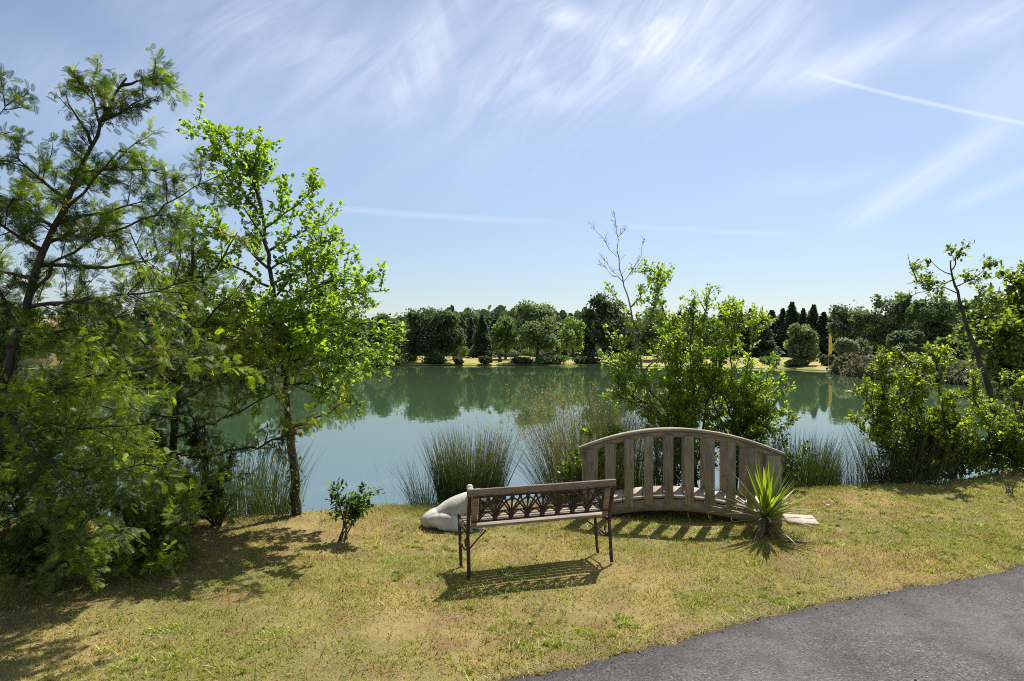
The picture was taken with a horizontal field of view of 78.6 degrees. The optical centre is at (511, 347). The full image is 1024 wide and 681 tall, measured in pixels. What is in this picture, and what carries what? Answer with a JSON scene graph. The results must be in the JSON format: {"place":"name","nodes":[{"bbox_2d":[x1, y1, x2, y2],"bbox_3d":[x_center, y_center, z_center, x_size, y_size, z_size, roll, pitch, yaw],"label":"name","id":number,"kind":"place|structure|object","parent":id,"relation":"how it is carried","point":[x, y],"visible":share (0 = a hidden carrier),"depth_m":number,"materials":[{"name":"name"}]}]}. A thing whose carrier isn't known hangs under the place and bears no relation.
{"place":"outdoors","nodes":[
{"label":"outdoors","id":0,"kind":"place"},
{"bbox_2d":[0,353,1023,680],"bbox_3d":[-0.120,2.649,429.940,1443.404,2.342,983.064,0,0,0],"label":"ground","id":1,"kind":"structure","parent":0,"point":[368,631],"depth_m":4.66,"materials":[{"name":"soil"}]},
{"bbox_2d":[0,315,57,369],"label":"broadleaf tree","id":2,"kind":"object","parent":1,"relation":"on","point":[45,353],"visible":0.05,"depth_m":43.65,"materials":[{"name":"green plant"}]},
{"bbox_2d":[19,315,86,366],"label":"house","id":3,"kind":"structure","parent":1,"relation":"on","point":[28,362],"depth_m":49.00,"materials":[{"name":"beige"}]},
{"bbox_2d":[0,230,108,520],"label":"mimosa bush","id":4,"kind":"object","parent":1,"relation":"on","point":[5,320],"visible":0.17,"depth_m":6.24,"materials":[{"name":"green plant"}]},
{"bbox_2d":[0,418,132,600],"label":"mimosa bush","id":5,"kind":"object","parent":1,"relation":"on","point":[25,554],"visible":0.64,"depth_m":4.46,"materials":[{"name":"green plant"}]},
{"bbox_2d":[41,298,120,368],"bbox_3d":[-28.751,-0.713,42.113,4.674,5.075,5.588,0,0,0],"label":"broadleaf tree","id":6,"kind":"object","parent":1,"relation":"on","point":[58,352],"visible":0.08,"depth_m":40.67,"materials":[{"name":"green plant"}]},
{"bbox_2d":[48,438,195,515],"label":"reed clump","id":7,"kind":"object","parent":1,"relation":"on","point":[119,488],"visible":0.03,"depth_m":7.16,"materials":[{"name":"plant"}]},
{"bbox_2d":[0,43,267,597],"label":"mimosa tree","id":8,"kind":"object","parent":1,"relation":"on","point":[84,174],"visible":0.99,"depth_m":4.58,"materials":[{"name":"green plant"}]},
{"bbox_2d":[68,419,234,586],"bbox_3d":[-3.070,1.235,5.066,1.264,1.272,1.072,0,0,15],"label":"mimosa bush","id":9,"kind":"object","parent":1,"relation":"on","point":[154,523],"visible":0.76,"depth_m":4.99,"materials":[{"name":"green plant"}]},
{"bbox_2d":[113,298,206,347],"bbox_3d":[-21.319,-0.526,37.958,5.107,5.111,5.535,0,0,-33],"label":"broadleaf tree","id":10,"kind":"object","parent":1,"relation":"on","point":[141,316],"visible":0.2,"depth_m":36.25,"materials":[{"name":"green plant"}]},
{"bbox_2d":[76,380,257,530],"bbox_3d":[-3.604,1.077,6.161,2.128,1.565,1.158,0,0,0],"label":"mimosa bush","id":11,"kind":"object","parent":1,"relation":"on","point":[215,507],"visible":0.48,"depth_m":6.20,"materials":[{"name":"green plant"}]},
{"bbox_2d":[24,205,357,497],"bbox_3d":[-2.858,0.218,6.085,3.284,3.298,1.323,0,0,12],"label":"mimosa tree","id":12,"kind":"object","parent":1,"relation":"on","point":[289,433],"visible":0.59,"depth_m":6.06,"materials":[{"name":"green plant"}]},
{"bbox_2d":[1,336,417,389],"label":"bank scrub","id":13,"kind":"object","parent":1,"relation":"on","point":[399,361],"visible":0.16,"depth_m":35.90,"materials":[{"name":"plant"}]},
{"bbox_2d":[177,300,267,360],"bbox_3d":[-20.963,-0.850,45.970,6.044,5.819,5.949,0,0,18],"label":"broadleaf tree","id":14,"kind":"object","parent":1,"relation":"on","point":[200,314],"visible":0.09,"depth_m":44.85,"materials":[{"name":"green plant"}]},
{"bbox_2d":[198,369,268,380],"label":"shrub","id":15,"kind":"object","parent":1,"relation":"on","point":[252,375],"visible":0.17,"depth_m":39.42,"materials":[{"name":"green plant"}]},
{"bbox_2d":[178,424,333,516],"bbox_3d":[-2.974,1.475,7.243,1.927,1.330,1.776,0,0,0],"label":"reed clump","id":16,"kind":"object","parent":1,"relation":"on","point":[259,481],"visible":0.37,"depth_m":7.10,"materials":[{"name":"plant"}]},
{"bbox_2d":[232,441,319,519],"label":"reed clump","id":17,"kind":"object","parent":1,"relation":"on","point":[272,510],"visible":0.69,"depth_m":6.79,"materials":[{"name":"plant"}]},
{"bbox_2d":[156,92,408,515],"bbox_3d":[-2.659,-0.443,6.663,3.284,4.744,2.022,0,0,0],"label":"alder tree","id":18,"kind":"object","parent":1,"relation":"on","point":[303,335],"visible":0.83,"depth_m":6.64,"materials":[{"name":"green plant"}]},
{"bbox_2d":[260,310,330,354],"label":"broadleaf tree","id":19,"kind":"object","parent":1,"relation":"on","point":[264,333],"visible":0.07,"depth_m":54.92,"materials":[{"name":"green plant"}]},
{"bbox_2d":[294,363,345,375],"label":"shrub","id":20,"kind":"object","parent":1,"relation":"on","point":[322,365],"visible":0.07,"depth_m":51.65,"materials":[{"name":"green plant"}]},
{"bbox_2d":[323,309,369,353],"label":"broadleaf tree","id":21,"kind":"object","parent":1,"relation":"on","point":[363,332],"visible":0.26,"depth_m":67.18,"materials":[{"name":"green plant"}]},
{"bbox_2d":[324,478,385,540],"bbox_3d":[-1.524,1.527,5.891,0.538,0.597,0.394,0,0,22],"label":"sapling","id":22,"kind":"object","parent":1,"relation":"on","point":[352,504],"visible":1,"depth_m":5.89,"materials":[{"name":"green plant"}]},
{"bbox_2d":[354,313,394,351],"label":"broadleaf tree","id":23,"kind":"object","parent":1,"relation":"on","point":[379,338],"visible":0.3,"depth_m":77.24,"materials":[{"name":"green plant"}]},
{"bbox_2d":[369,312,408,355],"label":"broadleaf tree","id":24,"kind":"object","parent":1,"relation":"on","point":[397,322],"visible":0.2,"depth_m":86.32,"materials":[{"name":"green plant"}]},
{"bbox_2d":[373,447,427,504],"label":"reed clump","id":25,"kind":"object","parent":1,"relation":"on","point":[400,487],"visible":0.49,"depth_m":7.40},
{"bbox_2d":[387,452,461,505],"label":"rush clump","id":26,"kind":"object","parent":1,"relation":"on","point":[430,492],"visible":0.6,"depth_m":7.37,"materials":[{"name":"plant"}]},
{"bbox_2d":[399,306,466,358],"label":"broadleaf tree","id":27,"kind":"object","parent":1,"relation":"on","point":[438,327],"visible":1,"depth_m":80.86,"materials":[{"name":"green plant"}]},
{"bbox_2d":[419,353,447,363],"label":"shrub","id":28,"kind":"object","parent":1,"relation":"on","point":[435,359],"visible":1,"depth_m":79.52,"materials":[{"name":"green plant"}]},
{"bbox_2d":[421,484,491,532],"bbox_3d":[-0.562,1.621,6.390,0.726,0.417,0.477,0,0,-8],"label":"frog statue","id":29,"kind":"object","parent":1,"relation":"on","point":[442,516],"visible":0.59,"depth_m":6.25,"materials":[{"name":"stone"}]},
{"bbox_2d":[456,346,468,357],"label":"shrub","id":30,"kind":"object","parent":1,"relation":"on","point":[464,351],"visible":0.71,"depth_m":99.59,"materials":[{"name":"green plant"}]},
{"bbox_2d":[462,317,475,356],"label":"conifer tree","id":31,"kind":"object","parent":1,"relation":"on","point":[470,330],"visible":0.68,"depth_m":103.56,"materials":[{"name":"green plant"}]},
{"bbox_2d":[413,421,530,505],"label":"rush clump","id":32,"kind":"object","parent":1,"relation":"on","point":[482,475],"visible":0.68,"depth_m":7.37,"materials":[{"name":"plant"}]},
{"bbox_2d":[468,343,491,357],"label":"shrub","id":33,"kind":"object","parent":1,"relation":"on","point":[476,351],"visible":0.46,"depth_m":97.39,"materials":[{"name":"green plant"}]},
{"bbox_2d":[466,315,497,357],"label":"conifer tree","id":34,"kind":"object","parent":1,"relation":"on","point":[481,334],"visible":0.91,"depth_m":97.18,"materials":[{"name":"green plant"}]},
{"bbox_2d":[478,355,492,363],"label":"shrub","id":35,"kind":"object","parent":1,"relation":"on","point":[484,360],"visible":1,"depth_m":79.26,"materials":[{"name":"green plant"}]},
{"bbox_2d":[488,315,520,358],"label":"broadleaf tree","id":36,"kind":"object","parent":1,"relation":"on","point":[503,338],"visible":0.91,"depth_m":90.86,"materials":[{"name":"green plant"}]},
{"bbox_2d":[6,483,1003,680],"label":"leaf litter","id":37,"kind":"object","parent":1,"relation":"on","point":[58,617],"visible":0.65,"depth_m":4.37,"materials":[{"name":"plant"}]},
{"bbox_2d":[494,348,520,356],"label":"shrub","id":38,"kind":"object","parent":1,"relation":"on","point":[513,353],"visible":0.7,"depth_m":103.47,"materials":[{"name":"green plant"}]},
{"bbox_2d":[34,305,982,355],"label":"distant woods","id":39,"kind":"object","parent":1,"relation":"on","point":[467,313],"visible":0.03,"depth_m":119.97,"materials":[{"name":"plant"}]},
{"bbox_2d":[3,469,1016,520],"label":"bank grass","id":40,"kind":"structure","parent":1,"relation":"on","point":[715,486],"depth_m":8.07,"materials":[{"name":"plant"}]},
{"bbox_2d":[507,356,532,363],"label":"shrub","id":41,"kind":"object","parent":1,"relation":"on","point":[520,360],"visible":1,"depth_m":79.28,"materials":[{"name":"green plant"}]},
{"bbox_2d":[521,349,548,356],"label":"shrub","id":42,"kind":"object","parent":1,"relation":"on","point":[527,352],"visible":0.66,"depth_m":103.27,"materials":[{"name":"green plant"}]},
{"bbox_2d":[507,299,564,356],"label":"broadleaf tree","id":43,"kind":"object","parent":1,"relation":"on","point":[535,334],"visible":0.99,"depth_m":82.15,"materials":[{"name":"green plant"}]},
{"bbox_2d":[457,479,615,578],"bbox_3d":[0.203,1.468,5.281,1.296,0.719,0.416,0,0,-18],"label":"garden bench","id":44,"kind":"object","parent":1,"relation":"on","point":[495,517],"visible":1,"depth_m":5.14,"materials":[{"name":"wood"}]},
{"bbox_2d":[532,354,570,364],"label":"shrub","id":45,"kind":"object","parent":1,"relation":"on","point":[552,359],"visible":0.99,"depth_m":79.06,"materials":[{"name":"green plant"}]},
{"bbox_2d":[541,320,577,355],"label":"conifer tree","id":46,"kind":"object","parent":1,"relation":"on","point":[559,329],"visible":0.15,"depth_m":106.06,"materials":[{"name":"green plant"}]},
{"bbox_2d":[544,467,581,500],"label":"bramble","id":47,"kind":"object","parent":1,"relation":"on","point":[573,480],"visible":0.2,"depth_m":7.51,"materials":[{"name":"green plant"}]},
{"bbox_2d":[489,423,640,501],"bbox_3d":[0.613,1.454,8.126,2.454,1.172,1.982,0,0,-10],"label":"rush clump","id":48,"kind":"object","parent":1,"relation":"on","point":[544,473],"visible":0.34,"depth_m":7.90,"materials":[{"name":"plant"}]},
{"bbox_2d":[557,315,586,356],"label":"broadleaf tree","id":49,"kind":"object","parent":1,"relation":"on","point":[571,333],"visible":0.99,"depth_m":94.06,"materials":[{"name":"green plant"}]},
{"bbox_2d":[571,356,603,363],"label":"shrub","id":50,"kind":"object","parent":1,"relation":"on","point":[585,360],"visible":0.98,"depth_m":78.67,"materials":[{"name":"green plant"}]},
{"bbox_2d":[575,321,606,356],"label":"conifer tree","id":51,"kind":"object","parent":1,"relation":"on","point":[589,348],"visible":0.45,"depth_m":104.04,"materials":[{"name":"green plant"}]},
{"bbox_2d":[557,424,626,480],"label":"broadleaf shrub","id":52,"kind":"object","parent":1,"relation":"on","point":[601,458],"visible":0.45,"depth_m":7.70,"materials":[{"name":"green plant"}]},
{"bbox_2d":[579,291,642,362],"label":"broadleaf tree","id":53,"kind":"object","parent":1,"relation":"on","point":[610,314],"visible":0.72,"depth_m":78.67,"materials":[{"name":"green plant"}]},
{"bbox_2d":[585,211,682,485],"bbox_3d":[1.643,0.149,8.404,1.264,4.044,0.576,0,0,-21],"label":"birch tree","id":54,"kind":"object","parent":1,"relation":"on","point":[656,303],"visible":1,"depth_m":8.47,"materials":[{"name":"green plant"}]},
{"bbox_2d":[557,408,712,491],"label":"tall grass","id":55,"kind":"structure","parent":1,"relation":"on","point":[638,481],"depth_m":8.27,"materials":[{"name":"plant"}]},
{"bbox_2d":[596,259,708,485],"bbox_3d":[1.948,0.465,8.706,1.610,3.525,1.340,0,0,0],"label":"alder bush","id":56,"kind":"object","parent":1,"relation":"on","point":[680,411],"visible":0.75,"depth_m":8.57,"materials":[{"name":"green plant"}]},
{"bbox_2d":[628,304,683,356],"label":"broadleaf tree","id":57,"kind":"object","parent":1,"relation":"on","point":[648,334],"visible":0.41,"depth_m":84.49,"materials":[{"name":"green plant"}]},
{"bbox_2d":[635,424,718,487],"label":"shrub","id":58,"kind":"object","parent":1,"relation":"on","point":[697,478],"visible":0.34,"depth_m":8.11,"materials":[{"name":"green plant"}]},
{"bbox_2d":[579,427,785,525],"bbox_3d":[1.815,1.368,6.864,2.101,1.043,0.650,0,0,12],"label":"footbridge","id":59,"kind":"object","parent":1,"relation":"on","point":[687,495],"visible":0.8,"depth_m":6.61,"materials":[{"name":"brown wood"}]},
{"bbox_2d":[677,311,694,355],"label":"conifer tree","id":60,"kind":"object","parent":1,"relation":"on","point":[679,314],"visible":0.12,"depth_m":106.02,"materials":[{"name":"green plant"}]},
{"bbox_2d":[652,283,752,487],"bbox_3d":[2.692,0.631,9.035,1.386,3.186,0.925,0,0,-9],"label":"alder bush","id":61,"kind":"object","parent":1,"relation":"on","point":[704,377],"visible":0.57,"depth_m":9.02,"materials":[{"name":"green plant"}]},
{"bbox_2d":[680,309,733,357],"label":"broadleaf tree","id":62,"kind":"object","parent":1,"relation":"on","point":[706,338],"visible":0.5,"depth_m":89.21,"materials":[{"name":"green plant"}]},
{"bbox_2d":[724,311,749,355],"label":"conifer tree","id":63,"kind":"object","parent":1,"relation":"on","point":[736,351],"visible":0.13,"depth_m":101.88,"materials":[{"name":"green plant"}]},
{"bbox_2d":[682,302,796,489],"bbox_3d":[3.235,0.793,8.953,1.544,2.870,1.181,0,0,21],"label":"alder bush","id":64,"kind":"object","parent":1,"relation":"on","point":[753,414],"visible":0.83,"depth_m":8.90,"materials":[{"name":"green plant"}]},
{"bbox_2d":[458,556,1023,680],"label":"edge grass","id":65,"kind":"structure","parent":1,"relation":"on","point":[686,636],"depth_m":4.12,"materials":[{"name":"plant"}]},
{"bbox_2d":[735,308,763,356],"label":"conifer tree","id":66,"kind":"object","parent":1,"relation":"on","point":[746,334],"visible":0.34,"depth_m":100.64,"materials":[{"name":"green plant"}]},
{"bbox_2d":[715,409,809,484],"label":"shrub","id":67,"kind":"object","parent":1,"relation":"on","point":[791,464],"visible":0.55,"depth_m":8.12,"materials":[{"name":"green plant"}]},
{"bbox_2d":[740,313,785,357],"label":"conifer tree","id":68,"kind":"object","parent":1,"relation":"on","point":[765,342],"visible":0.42,"depth_m":98.10,"materials":[{"name":"green plant"}]},
{"bbox_2d":[705,457,831,542],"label":"spiky plant","id":69,"kind":"object","parent":1,"relation":"on","point":[765,490],"visible":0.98,"depth_m":5.98,"materials":[{"name":"green plant"}]},
{"bbox_2d":[758,355,783,364],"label":"shrub","id":70,"kind":"object","parent":1,"relation":"on","point":[768,358],"visible":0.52,"depth_m":69.82,"materials":[{"name":"green plant"}]},
{"bbox_2d":[764,310,783,354],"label":"conifer tree","id":71,"kind":"object","parent":1,"relation":"on","point":[772,314],"visible":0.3,"depth_m":109.28,"materials":[{"name":"green plant"}]},
{"bbox_2d":[771,308,788,356],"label":"conifer tree","id":72,"kind":"object","parent":1,"relation":"on","point":[782,315],"visible":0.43,"depth_m":107.77,"materials":[{"name":"green plant"}]},
{"bbox_2d":[766,531,804,542],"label":"grass tuft","id":73,"kind":"object","parent":1,"relation":"on","point":[799,536],"visible":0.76,"depth_m":5.91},
{"bbox_2d":[775,301,799,356],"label":"conifer tree","id":74,"kind":"object","parent":1,"relation":"on","point":[792,315],"visible":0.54,"depth_m":105.54,"materials":[{"name":"green plant"}]},
{"bbox_2d":[785,308,806,356],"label":"conifer tree","id":75,"kind":"object","parent":1,"relation":"on","point":[803,315],"visible":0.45,"depth_m":103.82,"materials":[{"name":"green plant"}]},
{"bbox_2d":[784,359,809,366],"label":"shrub","id":76,"kind":"object","parent":1,"relation":"on","point":[796,362],"visible":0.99,"depth_m":66.05,"materials":[{"name":"green plant"}]},
{"bbox_2d":[782,514,819,525],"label":"paving slab","id":77,"kind":"structure","parent":1,"relation":"on","point":[804,519],"depth_m":6.50,"materials":[{"name":"stone"}]},
{"bbox_2d":[783,322,820,361],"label":"willow tree","id":78,"kind":"object","parent":1,"relation":"on","point":[802,342],"visible":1,"depth_m":67.07,"materials":[{"name":"green plant"}]},
{"bbox_2d":[806,304,822,354],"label":"conifer tree","id":79,"kind":"object","parent":1,"relation":"on","point":[812,318],"visible":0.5,"depth_m":101.61,"materials":[{"name":"green plant"}]},
{"bbox_2d":[813,312,836,356],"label":"conifer tree","id":80,"kind":"object","parent":1,"relation":"on","point":[823,318],"visible":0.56,"depth_m":99.40,"materials":[{"name":"green plant"}]},
{"bbox_2d":[818,354,837,365],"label":"shrub","id":81,"kind":"object","parent":1,"relation":"on","point":[823,359],"visible":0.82,"depth_m":65.77,"materials":[{"name":"green plant"}]},
{"bbox_2d":[828,334,831,364],"bbox_3d":[32.559,0.116,64.004,0.406,3.208,0.087,0,0,0],"label":"feather flag","id":82,"kind":"object","parent":1,"relation":"on","point":[830,345],"visible":1,"depth_m":63.99,"materials":[{"name":"yellow fabric"}]},
{"bbox_2d":[820,307,845,357],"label":"conifer tree","id":83,"kind":"object","parent":1,"relation":"on","point":[823,340],"visible":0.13,"depth_m":97.73,"materials":[{"name":"green plant"}]},
{"bbox_2d":[832,337,860,355],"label":"broadleaf tree","id":84,"kind":"object","parent":1,"relation":"on","point":[841,346],"visible":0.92,"depth_m":69.54,"materials":[{"name":"green plant"}]},
{"bbox_2d":[825,299,882,344],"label":"tree","id":85,"kind":"object","parent":1,"relation":"on","point":[844,318],"visible":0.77,"depth_m":83.53,"materials":[{"name":"green plant"}]},
{"bbox_2d":[856,337,872,355],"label":"broadleaf tree","id":86,"kind":"object","parent":1,"relation":"on","point":[865,349],"visible":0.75,"depth_m":71.39,"materials":[{"name":"green plant"}]},
{"bbox_2d":[860,291,921,352],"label":"tree","id":87,"kind":"object","parent":1,"relation":"on","point":[892,319],"visible":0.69,"depth_m":79.62,"materials":[{"name":"green plant"}]},
{"bbox_2d":[885,328,927,362],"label":"broadleaf tree","id":88,"kind":"object","parent":1,"relation":"on","point":[909,341],"visible":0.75,"depth_m":65.45,"materials":[{"name":"green plant"}]},
{"bbox_2d":[826,352,998,384],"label":"bank scrub","id":89,"kind":"object","parent":1,"relation":"on","point":[851,363],"visible":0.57,"depth_m":45.14,"materials":[{"name":"plant"}]},
{"bbox_2d":[833,418,997,486],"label":"reed clump","id":90,"kind":"object","parent":1,"relation":"on","point":[930,479],"visible":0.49,"depth_m":8.64,"materials":[{"name":"plant"}]},
{"bbox_2d":[844,335,991,483],"bbox_3d":[5.797,1.030,9.039,2.080,2.428,1.307,0,0,0],"label":"leafy bush","id":91,"kind":"object","parent":1,"relation":"on","point":[884,419],"visible":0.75,"depth_m":8.91,"materials":[{"name":"green plant"}]},
{"bbox_2d":[905,291,961,345],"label":"tree","id":92,"kind":"object","parent":1,"relation":"on","point":[935,318],"visible":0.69,"depth_m":72.76,"materials":[{"name":"green plant"}]},
{"bbox_2d":[933,336,972,362],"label":"broadleaf tree","id":93,"kind":"object","parent":1,"relation":"on","point":[959,345],"visible":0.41,"depth_m":55.17,"materials":[{"name":"green plant"}]},
{"bbox_2d":[894,239,1016,418],"bbox_3d":[8.399,-0.028,11.918,2.812,4.128,0.878,0,0,-15],"label":"leaning tree","id":94,"kind":"object","parent":1,"relation":"on","point":[928,282],"visible":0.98,"depth_m":11.98,"materials":[{"name":"green plant"}]},
{"bbox_2d":[888,412,1023,474],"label":"shrub","id":95,"kind":"object","parent":1,"relation":"on","point":[997,442],"visible":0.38,"depth_m":8.90,"materials":[{"name":"green plant"}]},
{"bbox_2d":[899,361,1023,476],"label":"bush","id":96,"kind":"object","parent":1,"relation":"on","point":[973,408],"depth_m":10.38,"materials":[{"name":"plant"}]},
{"bbox_2d":[947,296,995,353],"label":"tree","id":97,"kind":"object","parent":1,"relation":"on","point":[955,308],"visible":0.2,"depth_m":65.88,"materials":[{"name":"green plant"}]},
{"bbox_2d":[945,366,1023,473],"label":"leafy bush","id":98,"kind":"object","parent":1,"relation":"on","point":[1011,430],"visible":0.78,"depth_m":9.07,"materials":[{"name":"green plant"}]},
{"bbox_2d":[948,260,1023,423],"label":"willow tree","id":99,"kind":"object","parent":1,"relation":"on","point":[1001,345],"visible":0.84,"depth_m":14.41,"materials":[{"name":"green plant"}]},
{"bbox_2d":[998,456,1023,494],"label":"twiggy shrub","id":100,"kind":"object","parent":1,"relation":"on","point":[1012,488],"visible":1,"depth_m":7.79,"materials":[{"name":"green plant"}]},
{"bbox_2d":[0,0,1023,319],"label":"sky","id":101,"kind":"structure","parent":0,"point":[775,153],"materials":[{"name":"blue"}]},
{"bbox_2d":[5,365,1023,519],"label":"lake water","id":102,"kind":"structure","parent":0,"point":[403,406],"depth_m":20.26,"materials":[{"name":"green liquid"}]},
{"bbox_2d":[750,426,856,488],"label":"reed clump","id":103,"kind":"object","parent":102,"relation":"on","point":[815,471],"visible":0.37,"depth_m":8.42,"materials":[{"name":"plant"}]},
{"bbox_2d":[803,440,910,486],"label":"reed clump","id":104,"kind":"object","parent":102,"relation":"on","point":[849,481],"visible":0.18,"depth_m":8.69,"materials":[{"name":"plant"}]},
{"bbox_2d":[451,376,676,500],"bbox_3d":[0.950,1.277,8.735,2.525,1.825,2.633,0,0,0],"label":"tall grass","id":105,"kind":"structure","parent":0,"point":[572,444],"depth_m":8.49,"materials":[{"name":"plant"}]},
{"bbox_2d":[504,565,1023,680],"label":"path","id":106,"kind":"structure","parent":0,"point":[990,651],"depth_m":3.78,"materials":[{"name":"asphalt"}]},
{"bbox_2d":[423,559,1023,680],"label":"grit","id":107,"kind":"object","parent":106,"relation":"on","point":[769,623],"visible":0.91,"depth_m":4.08,"materials":[{"name":"gravel"}]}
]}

